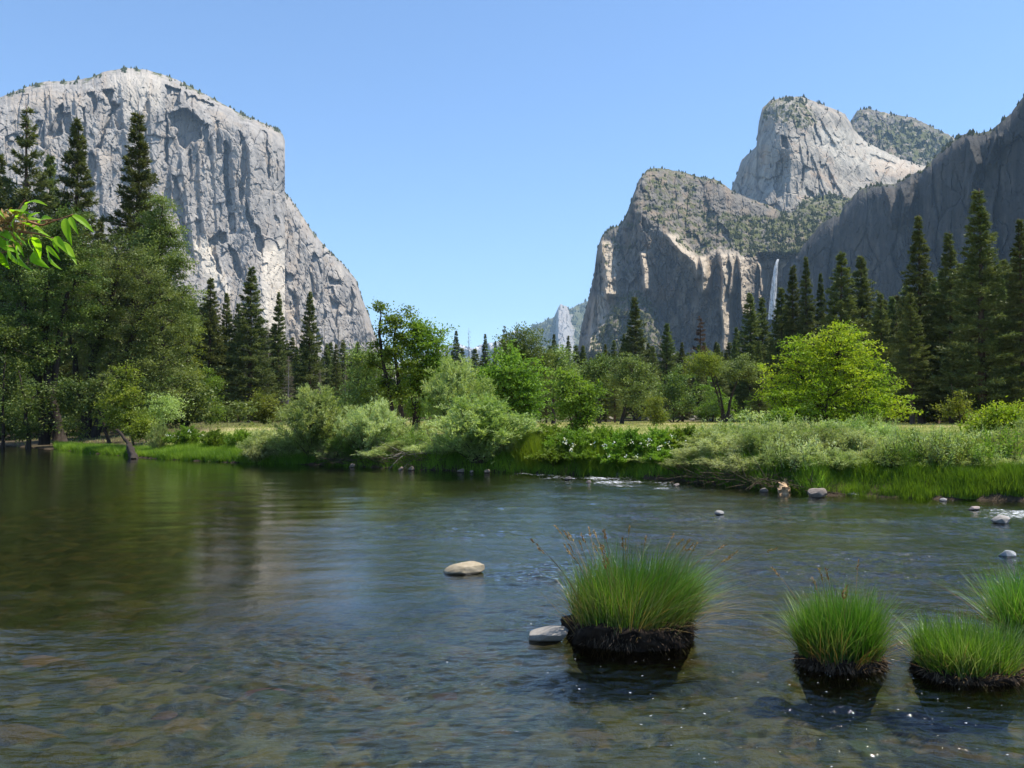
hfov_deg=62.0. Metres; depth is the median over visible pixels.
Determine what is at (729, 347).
young conifer
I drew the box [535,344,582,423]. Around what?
oak tree
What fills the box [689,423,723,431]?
willow shoots
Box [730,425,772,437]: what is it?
willow shoots
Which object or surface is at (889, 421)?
willow shoots
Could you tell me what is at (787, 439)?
willow bush
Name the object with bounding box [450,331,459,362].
fir tree
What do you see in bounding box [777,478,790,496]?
broken log
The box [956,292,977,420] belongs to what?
fir tree
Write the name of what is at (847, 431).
willow bush
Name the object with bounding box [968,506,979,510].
rock
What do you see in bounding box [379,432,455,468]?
driftwood twigs
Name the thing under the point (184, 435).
willow bush
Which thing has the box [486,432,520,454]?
willow bush
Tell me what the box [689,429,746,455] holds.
willow bush
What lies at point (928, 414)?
understorey bush
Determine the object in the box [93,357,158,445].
young tree
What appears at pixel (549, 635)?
rock
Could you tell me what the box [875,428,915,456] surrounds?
willow shoots
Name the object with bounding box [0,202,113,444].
oak tree
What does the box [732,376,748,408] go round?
cedar tree
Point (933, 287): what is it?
young conifer
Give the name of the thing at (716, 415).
young tree
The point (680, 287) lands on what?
mountain
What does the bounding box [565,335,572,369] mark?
fir tree
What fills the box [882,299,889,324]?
pine tree
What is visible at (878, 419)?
willow shoots
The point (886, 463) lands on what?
willow bush
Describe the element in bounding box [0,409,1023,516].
ground
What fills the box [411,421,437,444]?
willow shoots
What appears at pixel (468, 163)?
sky
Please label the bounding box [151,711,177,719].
submerged rock
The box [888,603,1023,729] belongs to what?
grass tussock
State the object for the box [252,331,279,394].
pine tree
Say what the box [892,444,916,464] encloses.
willow shoots
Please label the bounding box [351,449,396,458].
willow bush
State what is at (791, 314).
pine tree
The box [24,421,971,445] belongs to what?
meadow grass
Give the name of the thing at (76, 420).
understorey bush
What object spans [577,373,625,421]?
young tree
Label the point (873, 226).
mountain
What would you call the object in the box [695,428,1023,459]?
bank herbage
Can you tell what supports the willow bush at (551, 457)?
on the ground at (999, 497)
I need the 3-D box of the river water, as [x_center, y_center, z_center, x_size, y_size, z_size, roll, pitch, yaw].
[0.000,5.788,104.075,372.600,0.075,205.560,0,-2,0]
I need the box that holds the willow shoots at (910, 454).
[890,438,935,464]
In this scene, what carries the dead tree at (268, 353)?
on the ground at (999, 497)
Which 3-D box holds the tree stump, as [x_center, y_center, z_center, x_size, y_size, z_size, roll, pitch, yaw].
[-16.834,3.106,37.773,0.411,0.880,3.571,1,-2,-27]
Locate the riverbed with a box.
[0,472,1023,767]
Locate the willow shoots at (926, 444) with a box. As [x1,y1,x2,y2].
[890,429,950,463]
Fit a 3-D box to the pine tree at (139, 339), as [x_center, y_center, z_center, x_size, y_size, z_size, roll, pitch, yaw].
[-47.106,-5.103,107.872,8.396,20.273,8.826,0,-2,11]
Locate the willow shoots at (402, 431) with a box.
[393,424,415,439]
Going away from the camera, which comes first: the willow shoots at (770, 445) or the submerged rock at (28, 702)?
the submerged rock at (28, 702)
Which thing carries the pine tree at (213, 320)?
on the ground at (999, 497)
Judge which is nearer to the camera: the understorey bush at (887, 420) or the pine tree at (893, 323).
the understorey bush at (887, 420)
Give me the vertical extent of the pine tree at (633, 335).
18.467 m
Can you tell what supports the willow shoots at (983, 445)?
on the ground at (999, 497)
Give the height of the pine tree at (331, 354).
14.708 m
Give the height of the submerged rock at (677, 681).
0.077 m
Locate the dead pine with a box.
[688,316,711,394]
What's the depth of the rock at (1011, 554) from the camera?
10.94 m
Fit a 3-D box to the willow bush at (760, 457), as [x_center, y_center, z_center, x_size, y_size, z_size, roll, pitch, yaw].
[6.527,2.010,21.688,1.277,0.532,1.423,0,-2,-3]
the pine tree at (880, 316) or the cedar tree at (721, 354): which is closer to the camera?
the pine tree at (880, 316)
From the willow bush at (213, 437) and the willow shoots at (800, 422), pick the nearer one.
the willow shoots at (800, 422)
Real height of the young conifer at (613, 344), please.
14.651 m
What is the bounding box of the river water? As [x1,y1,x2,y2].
[0,445,1023,767]
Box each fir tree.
[62,220,121,375]
[139,269,188,379]
[285,346,304,401]
[325,344,346,403]
[347,350,354,382]
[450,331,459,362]
[480,334,490,365]
[491,340,499,389]
[535,359,557,423]
[552,334,557,353]
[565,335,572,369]
[595,344,619,421]
[603,351,623,422]
[617,334,626,409]
[637,343,651,411]
[667,342,697,421]
[690,345,708,409]
[725,339,745,413]
[726,327,746,409]
[745,341,772,422]
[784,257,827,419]
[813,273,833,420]
[825,305,839,419]
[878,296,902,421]
[881,214,957,423]
[888,294,903,368]
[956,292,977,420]
[981,218,1023,414]
[986,279,1019,394]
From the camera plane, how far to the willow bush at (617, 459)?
25.73 m
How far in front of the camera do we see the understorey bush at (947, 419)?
89.20 m
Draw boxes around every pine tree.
[0,105,83,381]
[0,153,30,374]
[16,117,129,403]
[29,152,69,373]
[69,111,198,393]
[114,282,167,366]
[189,278,232,420]
[212,266,282,422]
[212,292,240,421]
[221,303,247,421]
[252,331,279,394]
[260,292,297,421]
[279,357,295,421]
[285,291,331,406]
[298,343,313,384]
[325,342,333,382]
[348,341,367,407]
[468,348,480,382]
[493,326,514,402]
[570,346,583,391]
[578,346,587,372]
[613,296,661,419]
[644,346,663,408]
[656,323,681,412]
[705,343,731,421]
[706,342,730,400]
[724,351,731,388]
[729,292,767,400]
[734,348,748,406]
[744,297,776,406]
[762,287,790,409]
[774,264,810,409]
[801,251,872,422]
[844,255,889,417]
[858,292,898,421]
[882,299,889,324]
[887,303,908,422]
[889,292,940,423]
[914,231,989,423]
[924,298,948,423]
[927,189,1023,418]
[934,268,947,294]
[998,259,1008,286]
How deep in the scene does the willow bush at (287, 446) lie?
32.67 m
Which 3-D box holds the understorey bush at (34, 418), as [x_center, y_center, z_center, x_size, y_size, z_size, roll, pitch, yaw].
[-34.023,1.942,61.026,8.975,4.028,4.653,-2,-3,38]
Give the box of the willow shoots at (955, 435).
[923,428,970,449]
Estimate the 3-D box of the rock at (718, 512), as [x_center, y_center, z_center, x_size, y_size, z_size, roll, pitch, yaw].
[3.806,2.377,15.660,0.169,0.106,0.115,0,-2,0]
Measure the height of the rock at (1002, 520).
0.218 m
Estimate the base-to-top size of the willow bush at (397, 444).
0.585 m
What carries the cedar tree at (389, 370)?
on the ground at (999, 497)
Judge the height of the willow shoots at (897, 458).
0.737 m
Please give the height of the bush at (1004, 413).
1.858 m
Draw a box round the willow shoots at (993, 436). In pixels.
[965,420,1009,453]
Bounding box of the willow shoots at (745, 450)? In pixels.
[741,441,753,456]
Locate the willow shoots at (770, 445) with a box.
[756,434,796,463]
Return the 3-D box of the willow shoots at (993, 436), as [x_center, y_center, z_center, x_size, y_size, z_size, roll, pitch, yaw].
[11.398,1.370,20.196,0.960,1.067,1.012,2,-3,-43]
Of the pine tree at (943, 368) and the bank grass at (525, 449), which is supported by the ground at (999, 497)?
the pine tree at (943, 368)
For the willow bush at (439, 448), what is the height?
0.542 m
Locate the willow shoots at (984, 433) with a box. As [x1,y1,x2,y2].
[972,429,1000,453]
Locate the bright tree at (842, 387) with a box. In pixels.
[751,319,926,424]
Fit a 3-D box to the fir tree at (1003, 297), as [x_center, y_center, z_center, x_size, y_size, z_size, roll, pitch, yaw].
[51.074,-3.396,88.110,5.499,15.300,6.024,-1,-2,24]
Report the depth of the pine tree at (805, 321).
112.21 m
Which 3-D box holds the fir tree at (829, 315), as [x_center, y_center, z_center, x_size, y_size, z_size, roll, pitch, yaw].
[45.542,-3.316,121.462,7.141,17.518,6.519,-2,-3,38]
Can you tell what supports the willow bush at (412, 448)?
on the ground at (999, 497)
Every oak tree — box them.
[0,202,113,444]
[0,310,137,447]
[50,227,210,438]
[122,191,209,424]
[491,321,563,418]
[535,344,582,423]
[572,350,619,423]
[603,350,663,423]
[681,346,726,421]
[713,352,766,422]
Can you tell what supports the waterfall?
on the mountain at (680, 287)
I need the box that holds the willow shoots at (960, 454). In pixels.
[947,445,975,466]
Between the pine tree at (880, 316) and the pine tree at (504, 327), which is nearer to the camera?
the pine tree at (880, 316)
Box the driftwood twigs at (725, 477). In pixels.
[656,449,805,494]
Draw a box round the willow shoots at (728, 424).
[701,418,744,432]
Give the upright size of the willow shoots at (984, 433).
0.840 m
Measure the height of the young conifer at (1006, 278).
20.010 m
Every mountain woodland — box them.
[1,66,393,365]
[476,298,586,366]
[579,93,1023,368]
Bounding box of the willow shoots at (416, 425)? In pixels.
[399,421,423,439]
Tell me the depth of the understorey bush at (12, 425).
61.05 m
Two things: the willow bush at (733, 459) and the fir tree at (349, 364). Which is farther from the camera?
the fir tree at (349, 364)
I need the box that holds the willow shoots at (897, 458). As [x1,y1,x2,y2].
[875,442,905,470]
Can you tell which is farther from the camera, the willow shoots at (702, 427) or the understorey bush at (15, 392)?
the understorey bush at (15, 392)
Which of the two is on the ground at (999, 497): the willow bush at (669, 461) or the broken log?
the willow bush at (669, 461)
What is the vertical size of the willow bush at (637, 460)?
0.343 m
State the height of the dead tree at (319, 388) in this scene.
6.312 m
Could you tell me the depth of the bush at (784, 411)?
25.08 m
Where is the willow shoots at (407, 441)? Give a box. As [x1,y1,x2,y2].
[398,430,419,451]
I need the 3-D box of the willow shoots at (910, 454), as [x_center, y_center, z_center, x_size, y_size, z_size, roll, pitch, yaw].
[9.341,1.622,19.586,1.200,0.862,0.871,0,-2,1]
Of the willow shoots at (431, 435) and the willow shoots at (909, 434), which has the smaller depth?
the willow shoots at (909, 434)
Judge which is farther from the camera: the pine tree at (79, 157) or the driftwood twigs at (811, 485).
the pine tree at (79, 157)
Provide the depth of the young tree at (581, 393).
108.86 m
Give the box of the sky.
[0,0,1023,362]
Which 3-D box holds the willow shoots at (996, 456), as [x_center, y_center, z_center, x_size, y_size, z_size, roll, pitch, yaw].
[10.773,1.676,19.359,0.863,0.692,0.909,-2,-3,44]
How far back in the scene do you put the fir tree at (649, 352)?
143.54 m
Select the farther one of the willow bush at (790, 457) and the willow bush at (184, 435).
the willow bush at (184, 435)
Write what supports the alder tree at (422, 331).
on the ground at (999, 497)
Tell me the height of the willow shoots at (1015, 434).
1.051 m
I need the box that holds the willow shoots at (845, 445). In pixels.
[831,434,862,453]
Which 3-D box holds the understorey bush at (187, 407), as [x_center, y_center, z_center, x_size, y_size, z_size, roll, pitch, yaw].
[-25.442,1.183,58.890,9.710,4.357,5.034,1,-2,-20]
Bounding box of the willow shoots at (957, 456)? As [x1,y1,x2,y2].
[920,437,969,471]
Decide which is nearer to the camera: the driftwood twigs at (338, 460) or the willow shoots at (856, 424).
the willow shoots at (856, 424)
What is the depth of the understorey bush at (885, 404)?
97.31 m
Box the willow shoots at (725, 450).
[712,439,746,461]
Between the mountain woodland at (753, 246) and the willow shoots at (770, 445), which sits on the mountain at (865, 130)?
the mountain woodland at (753, 246)
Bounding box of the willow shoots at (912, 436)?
[882,425,945,454]
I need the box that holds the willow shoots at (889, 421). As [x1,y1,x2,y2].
[863,417,896,429]
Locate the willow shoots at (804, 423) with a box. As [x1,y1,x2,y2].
[789,415,822,429]
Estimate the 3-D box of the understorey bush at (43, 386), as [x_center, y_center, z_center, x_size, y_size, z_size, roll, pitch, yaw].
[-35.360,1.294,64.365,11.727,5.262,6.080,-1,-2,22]
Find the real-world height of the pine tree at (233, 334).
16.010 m
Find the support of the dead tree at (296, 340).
on the ground at (999, 497)
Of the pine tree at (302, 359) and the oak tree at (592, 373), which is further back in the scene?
the pine tree at (302, 359)
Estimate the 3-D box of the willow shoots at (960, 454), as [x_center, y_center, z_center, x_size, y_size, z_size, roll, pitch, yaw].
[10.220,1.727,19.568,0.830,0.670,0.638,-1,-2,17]
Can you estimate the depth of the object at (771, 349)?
112.02 m
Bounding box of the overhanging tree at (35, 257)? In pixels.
[0,199,93,270]
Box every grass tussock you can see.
[527,525,783,690]
[732,559,966,720]
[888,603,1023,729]
[906,548,1023,669]
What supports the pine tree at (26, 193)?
on the ground at (999, 497)
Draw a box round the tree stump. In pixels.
[126,443,138,458]
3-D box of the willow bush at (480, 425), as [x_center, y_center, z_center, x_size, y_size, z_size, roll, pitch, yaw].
[-0.971,1.451,28.508,4.272,2.419,4.209,-1,-3,32]
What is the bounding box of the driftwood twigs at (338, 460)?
[301,431,448,470]
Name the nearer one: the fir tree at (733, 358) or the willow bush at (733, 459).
the willow bush at (733, 459)
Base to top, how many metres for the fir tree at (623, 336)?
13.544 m
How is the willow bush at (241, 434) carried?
on the ground at (999, 497)
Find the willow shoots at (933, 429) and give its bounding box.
[909,425,953,455]
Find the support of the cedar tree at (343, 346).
on the ground at (999, 497)
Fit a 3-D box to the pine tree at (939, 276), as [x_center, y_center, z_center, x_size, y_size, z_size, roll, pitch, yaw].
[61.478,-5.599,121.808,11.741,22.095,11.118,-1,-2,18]
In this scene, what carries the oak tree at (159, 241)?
on the ground at (999, 497)
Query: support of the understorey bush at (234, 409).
on the ground at (999, 497)
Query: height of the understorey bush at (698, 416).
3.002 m
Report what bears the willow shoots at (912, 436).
on the ground at (999, 497)
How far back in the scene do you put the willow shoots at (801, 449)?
20.58 m
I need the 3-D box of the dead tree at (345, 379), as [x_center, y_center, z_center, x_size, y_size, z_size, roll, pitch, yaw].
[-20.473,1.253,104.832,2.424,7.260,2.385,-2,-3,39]
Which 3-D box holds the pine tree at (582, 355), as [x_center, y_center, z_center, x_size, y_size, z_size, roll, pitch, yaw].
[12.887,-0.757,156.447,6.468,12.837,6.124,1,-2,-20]
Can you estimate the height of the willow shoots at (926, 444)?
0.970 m
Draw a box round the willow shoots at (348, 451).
[335,439,361,460]
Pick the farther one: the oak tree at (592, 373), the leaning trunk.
the oak tree at (592, 373)
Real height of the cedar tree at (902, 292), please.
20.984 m
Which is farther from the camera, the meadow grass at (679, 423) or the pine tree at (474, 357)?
the pine tree at (474, 357)
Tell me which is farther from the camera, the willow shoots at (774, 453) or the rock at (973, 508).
the willow shoots at (774, 453)
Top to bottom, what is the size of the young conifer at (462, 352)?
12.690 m
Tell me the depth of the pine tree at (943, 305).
86.14 m
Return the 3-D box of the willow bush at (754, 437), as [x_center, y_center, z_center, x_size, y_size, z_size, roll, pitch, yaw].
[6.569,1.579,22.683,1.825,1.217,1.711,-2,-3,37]
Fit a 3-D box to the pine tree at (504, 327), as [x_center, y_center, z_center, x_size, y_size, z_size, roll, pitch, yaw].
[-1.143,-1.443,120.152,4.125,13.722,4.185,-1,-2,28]
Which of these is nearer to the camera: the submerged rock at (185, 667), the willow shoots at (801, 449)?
the submerged rock at (185, 667)
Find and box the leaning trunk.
[115,429,134,447]
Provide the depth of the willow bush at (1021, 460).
19.29 m
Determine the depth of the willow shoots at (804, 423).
24.11 m
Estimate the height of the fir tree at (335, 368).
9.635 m
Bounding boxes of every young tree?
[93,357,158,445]
[165,312,207,421]
[196,365,230,425]
[330,341,399,413]
[389,395,441,420]
[470,339,555,430]
[536,397,563,422]
[539,366,613,432]
[549,362,618,419]
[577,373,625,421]
[630,362,728,422]
[635,394,669,425]
[693,375,738,421]
[733,395,757,419]
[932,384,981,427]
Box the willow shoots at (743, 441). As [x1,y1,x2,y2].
[730,428,763,454]
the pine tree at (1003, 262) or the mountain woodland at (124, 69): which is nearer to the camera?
the pine tree at (1003, 262)
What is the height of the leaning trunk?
1.474 m
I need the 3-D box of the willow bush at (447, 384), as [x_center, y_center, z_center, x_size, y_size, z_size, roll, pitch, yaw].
[-2.131,0.434,33.540,3.347,3.396,3.298,0,-2,12]
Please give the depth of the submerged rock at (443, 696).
6.61 m
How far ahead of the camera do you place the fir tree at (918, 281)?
87.91 m
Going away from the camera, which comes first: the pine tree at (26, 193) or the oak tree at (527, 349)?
the oak tree at (527, 349)
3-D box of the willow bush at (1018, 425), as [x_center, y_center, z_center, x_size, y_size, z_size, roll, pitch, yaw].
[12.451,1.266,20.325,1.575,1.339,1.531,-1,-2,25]
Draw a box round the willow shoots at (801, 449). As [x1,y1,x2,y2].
[776,430,836,471]
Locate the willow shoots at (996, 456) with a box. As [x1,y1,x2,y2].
[966,443,1006,467]
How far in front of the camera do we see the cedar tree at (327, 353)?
128.02 m
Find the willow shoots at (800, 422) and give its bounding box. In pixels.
[790,417,819,432]
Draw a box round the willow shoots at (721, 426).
[704,420,733,434]
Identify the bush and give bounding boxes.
[0,372,32,409]
[0,374,121,434]
[0,400,35,439]
[10,384,69,436]
[17,369,85,415]
[62,372,217,425]
[62,413,113,429]
[63,404,95,429]
[101,368,214,424]
[120,415,170,443]
[123,390,194,442]
[136,393,172,426]
[144,420,168,448]
[150,359,260,427]
[161,422,205,445]
[167,408,203,424]
[195,384,239,421]
[197,426,228,446]
[220,383,274,421]
[221,427,256,446]
[235,385,286,424]
[235,428,280,454]
[239,443,273,462]
[258,432,300,457]
[266,382,357,457]
[310,445,345,462]
[316,431,356,452]
[333,396,408,451]
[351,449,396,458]
[372,439,408,453]
[373,398,424,419]
[401,443,430,454]
[412,354,502,434]
[416,392,550,463]
[426,444,457,455]
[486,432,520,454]
[522,421,565,444]
[524,444,573,466]
[541,425,593,454]
[562,448,604,464]
[575,423,618,447]
[596,447,636,468]
[600,425,648,454]
[625,408,650,417]
[627,424,677,454]
[627,454,653,465]
[641,448,676,465]
[657,422,701,449]
[660,457,698,469]
[669,443,709,460]
[676,426,732,446]
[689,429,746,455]
[691,412,710,421]
[691,453,728,468]
[710,452,757,475]
[726,407,769,431]
[727,421,781,456]
[744,454,785,470]
[753,404,804,426]
[757,418,805,436]
[759,427,808,452]
[775,443,827,468]
[791,424,856,451]
[795,388,838,419]
[805,446,865,471]
[807,418,861,436]
[828,424,882,451]
[845,446,884,464]
[859,422,906,448]
[865,388,908,422]
[872,455,931,467]
[875,404,916,422]
[915,402,948,422]
[919,451,979,465]
[935,411,966,422]
[936,372,1004,422]
[936,402,971,421]
[952,395,1023,438]
[957,454,1013,467]
[965,371,1018,415]
[975,429,999,454]
[988,429,1023,455]
[988,454,1023,464]
[1004,416,1023,438]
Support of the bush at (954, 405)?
on the ground at (999, 497)
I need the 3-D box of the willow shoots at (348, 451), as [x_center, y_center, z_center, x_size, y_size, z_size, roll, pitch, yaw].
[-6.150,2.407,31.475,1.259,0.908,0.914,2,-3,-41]
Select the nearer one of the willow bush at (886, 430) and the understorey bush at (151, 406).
the willow bush at (886, 430)
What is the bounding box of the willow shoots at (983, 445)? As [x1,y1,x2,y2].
[966,437,1002,465]
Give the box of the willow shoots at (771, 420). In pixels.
[760,414,784,428]
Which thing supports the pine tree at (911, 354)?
on the ground at (999, 497)
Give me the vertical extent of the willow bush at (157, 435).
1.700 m
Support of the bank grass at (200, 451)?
on the ground at (999, 497)
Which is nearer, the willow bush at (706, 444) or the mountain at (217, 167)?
the willow bush at (706, 444)
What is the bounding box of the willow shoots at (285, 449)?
[275,435,297,457]
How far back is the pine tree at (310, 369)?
107.84 m
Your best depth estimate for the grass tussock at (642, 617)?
6.68 m
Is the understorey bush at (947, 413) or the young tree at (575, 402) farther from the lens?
the understorey bush at (947, 413)
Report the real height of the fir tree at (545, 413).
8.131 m
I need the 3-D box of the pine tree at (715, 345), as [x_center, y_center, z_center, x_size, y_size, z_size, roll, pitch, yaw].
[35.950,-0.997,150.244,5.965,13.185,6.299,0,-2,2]
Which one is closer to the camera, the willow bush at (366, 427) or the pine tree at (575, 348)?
the willow bush at (366, 427)
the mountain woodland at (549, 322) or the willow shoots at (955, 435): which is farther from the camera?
the mountain woodland at (549, 322)
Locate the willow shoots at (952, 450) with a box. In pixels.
[924,438,966,467]
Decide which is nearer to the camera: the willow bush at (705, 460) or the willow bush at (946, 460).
the willow bush at (946, 460)
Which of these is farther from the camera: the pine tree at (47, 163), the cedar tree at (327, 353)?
the cedar tree at (327, 353)
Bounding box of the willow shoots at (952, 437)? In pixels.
[930,430,967,453]
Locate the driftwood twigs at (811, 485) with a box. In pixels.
[776,471,847,496]
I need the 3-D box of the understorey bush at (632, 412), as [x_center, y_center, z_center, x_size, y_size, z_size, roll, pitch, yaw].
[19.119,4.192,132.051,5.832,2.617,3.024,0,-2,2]
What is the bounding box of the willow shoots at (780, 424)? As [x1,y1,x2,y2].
[765,416,801,435]
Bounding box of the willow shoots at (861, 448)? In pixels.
[843,432,876,455]
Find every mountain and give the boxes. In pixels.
[0,68,395,383]
[394,331,518,380]
[473,301,587,365]
[577,168,847,382]
[731,96,925,212]
[782,96,1023,326]
[851,108,954,165]
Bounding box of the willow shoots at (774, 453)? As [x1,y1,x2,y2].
[761,441,789,471]
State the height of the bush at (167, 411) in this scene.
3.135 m
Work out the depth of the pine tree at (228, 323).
111.97 m
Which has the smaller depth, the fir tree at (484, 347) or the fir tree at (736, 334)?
the fir tree at (736, 334)
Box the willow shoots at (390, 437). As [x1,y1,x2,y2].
[377,431,405,446]
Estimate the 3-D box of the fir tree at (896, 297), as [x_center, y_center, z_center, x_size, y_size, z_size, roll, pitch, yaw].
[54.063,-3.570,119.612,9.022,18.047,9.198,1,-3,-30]
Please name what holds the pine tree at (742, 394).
on the ground at (999, 497)
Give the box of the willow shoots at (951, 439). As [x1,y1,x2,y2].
[930,431,971,452]
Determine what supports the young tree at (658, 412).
on the ground at (999, 497)
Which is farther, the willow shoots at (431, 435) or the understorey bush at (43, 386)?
the understorey bush at (43, 386)
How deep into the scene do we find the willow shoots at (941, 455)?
19.44 m
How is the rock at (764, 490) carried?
in the river water
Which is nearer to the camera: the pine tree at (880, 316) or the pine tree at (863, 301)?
the pine tree at (880, 316)
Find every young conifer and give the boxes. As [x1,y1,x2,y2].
[281,337,295,390]
[458,348,466,365]
[610,340,618,373]
[725,342,741,409]
[925,276,947,421]
[996,265,1016,352]
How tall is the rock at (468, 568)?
0.168 m
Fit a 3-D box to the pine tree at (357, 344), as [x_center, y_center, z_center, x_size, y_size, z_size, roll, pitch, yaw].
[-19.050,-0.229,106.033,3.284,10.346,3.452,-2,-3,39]
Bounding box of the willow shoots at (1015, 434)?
[970,424,1023,460]
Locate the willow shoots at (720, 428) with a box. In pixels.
[710,424,737,433]
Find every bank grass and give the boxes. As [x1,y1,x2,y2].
[50,440,250,462]
[244,435,833,498]
[509,431,546,470]
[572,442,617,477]
[816,456,1023,502]
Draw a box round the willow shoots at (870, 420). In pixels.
[846,408,883,432]
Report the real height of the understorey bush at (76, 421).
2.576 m
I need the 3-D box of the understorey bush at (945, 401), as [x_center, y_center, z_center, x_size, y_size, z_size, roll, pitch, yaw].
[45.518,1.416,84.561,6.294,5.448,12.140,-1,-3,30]
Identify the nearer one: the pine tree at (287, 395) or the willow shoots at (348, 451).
the willow shoots at (348, 451)
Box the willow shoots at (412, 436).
[404,425,424,446]
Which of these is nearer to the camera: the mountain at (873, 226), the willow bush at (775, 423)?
the willow bush at (775, 423)
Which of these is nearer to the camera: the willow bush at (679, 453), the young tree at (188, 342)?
the willow bush at (679, 453)
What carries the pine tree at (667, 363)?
on the ground at (999, 497)
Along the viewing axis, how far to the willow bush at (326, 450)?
31.57 m
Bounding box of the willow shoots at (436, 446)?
[429,436,446,456]
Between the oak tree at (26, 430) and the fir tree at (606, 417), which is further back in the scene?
the fir tree at (606, 417)
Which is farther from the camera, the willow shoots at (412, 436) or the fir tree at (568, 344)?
the fir tree at (568, 344)
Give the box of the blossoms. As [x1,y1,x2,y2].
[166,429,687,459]
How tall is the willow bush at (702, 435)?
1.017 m
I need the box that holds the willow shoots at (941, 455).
[909,432,966,469]
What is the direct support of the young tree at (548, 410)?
on the ground at (999, 497)
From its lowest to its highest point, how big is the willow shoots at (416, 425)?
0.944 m
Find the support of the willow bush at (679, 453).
on the ground at (999, 497)
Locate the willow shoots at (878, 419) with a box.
[852,415,899,433]
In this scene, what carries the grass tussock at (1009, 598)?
on the riverbed
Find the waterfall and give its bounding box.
[768,259,778,318]
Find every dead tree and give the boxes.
[263,324,273,420]
[295,326,300,361]
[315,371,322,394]
[320,319,326,384]
[334,324,339,359]
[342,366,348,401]
[656,339,668,408]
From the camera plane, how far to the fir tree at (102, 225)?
100.58 m
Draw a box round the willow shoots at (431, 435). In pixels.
[423,429,446,450]
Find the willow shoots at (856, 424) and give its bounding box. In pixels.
[831,415,866,433]
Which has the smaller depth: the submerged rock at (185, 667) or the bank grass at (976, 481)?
the submerged rock at (185, 667)
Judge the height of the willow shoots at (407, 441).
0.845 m
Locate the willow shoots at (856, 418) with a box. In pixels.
[834,414,877,425]
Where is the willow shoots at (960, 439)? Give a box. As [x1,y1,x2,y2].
[913,425,988,469]
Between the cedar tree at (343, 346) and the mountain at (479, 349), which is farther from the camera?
the mountain at (479, 349)
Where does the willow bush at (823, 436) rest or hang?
on the ground at (999, 497)
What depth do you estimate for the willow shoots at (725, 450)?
22.94 m
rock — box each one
[4,698,41,708]
[17,655,64,667]
[134,651,170,664]
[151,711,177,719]
[178,663,198,672]
[244,688,285,695]
[432,692,456,700]
[443,561,484,576]
[528,625,568,645]
[670,678,681,685]
[714,510,723,515]
[760,488,767,492]
[807,488,826,501]
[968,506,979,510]
[991,515,1010,527]
[998,550,1015,559]
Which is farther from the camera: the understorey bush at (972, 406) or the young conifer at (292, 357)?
the young conifer at (292, 357)
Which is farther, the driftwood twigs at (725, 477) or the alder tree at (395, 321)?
the alder tree at (395, 321)
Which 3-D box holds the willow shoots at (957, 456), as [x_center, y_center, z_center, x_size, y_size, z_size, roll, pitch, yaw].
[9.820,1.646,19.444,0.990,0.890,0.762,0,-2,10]
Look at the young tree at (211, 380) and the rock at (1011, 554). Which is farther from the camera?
the young tree at (211, 380)
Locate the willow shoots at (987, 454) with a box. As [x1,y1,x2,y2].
[963,438,1014,468]
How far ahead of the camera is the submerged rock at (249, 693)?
6.73 m
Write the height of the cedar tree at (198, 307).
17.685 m
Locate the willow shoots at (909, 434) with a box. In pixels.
[895,426,928,450]
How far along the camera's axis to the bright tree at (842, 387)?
30.73 m
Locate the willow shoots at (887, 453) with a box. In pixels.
[864,430,909,470]
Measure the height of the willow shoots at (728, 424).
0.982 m
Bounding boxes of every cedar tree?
[174,294,213,385]
[193,302,223,420]
[258,325,290,394]
[317,343,332,391]
[329,340,351,400]
[378,343,395,399]
[672,351,681,373]
[719,351,729,403]
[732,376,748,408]
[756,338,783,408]
[898,285,908,299]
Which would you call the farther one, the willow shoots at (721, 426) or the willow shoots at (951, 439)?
the willow shoots at (721, 426)
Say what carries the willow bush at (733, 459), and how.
on the ground at (999, 497)
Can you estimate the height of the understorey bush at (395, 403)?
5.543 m
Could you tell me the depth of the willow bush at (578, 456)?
26.28 m
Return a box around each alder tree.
[352,300,425,430]
[388,315,459,430]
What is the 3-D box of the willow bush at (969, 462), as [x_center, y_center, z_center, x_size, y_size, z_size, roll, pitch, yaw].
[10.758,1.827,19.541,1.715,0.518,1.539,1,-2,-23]
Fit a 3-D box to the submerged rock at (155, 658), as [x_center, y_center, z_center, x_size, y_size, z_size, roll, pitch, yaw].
[-3.190,2.482,7.699,0.377,0.086,0.372,0,-2,0]
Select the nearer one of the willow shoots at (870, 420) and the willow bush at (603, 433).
the willow shoots at (870, 420)
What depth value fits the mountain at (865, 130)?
3915.40 m
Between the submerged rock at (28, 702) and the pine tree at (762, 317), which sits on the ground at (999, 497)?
the pine tree at (762, 317)
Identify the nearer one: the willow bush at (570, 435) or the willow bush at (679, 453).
the willow bush at (679, 453)
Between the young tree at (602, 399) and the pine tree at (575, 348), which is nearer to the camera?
the young tree at (602, 399)

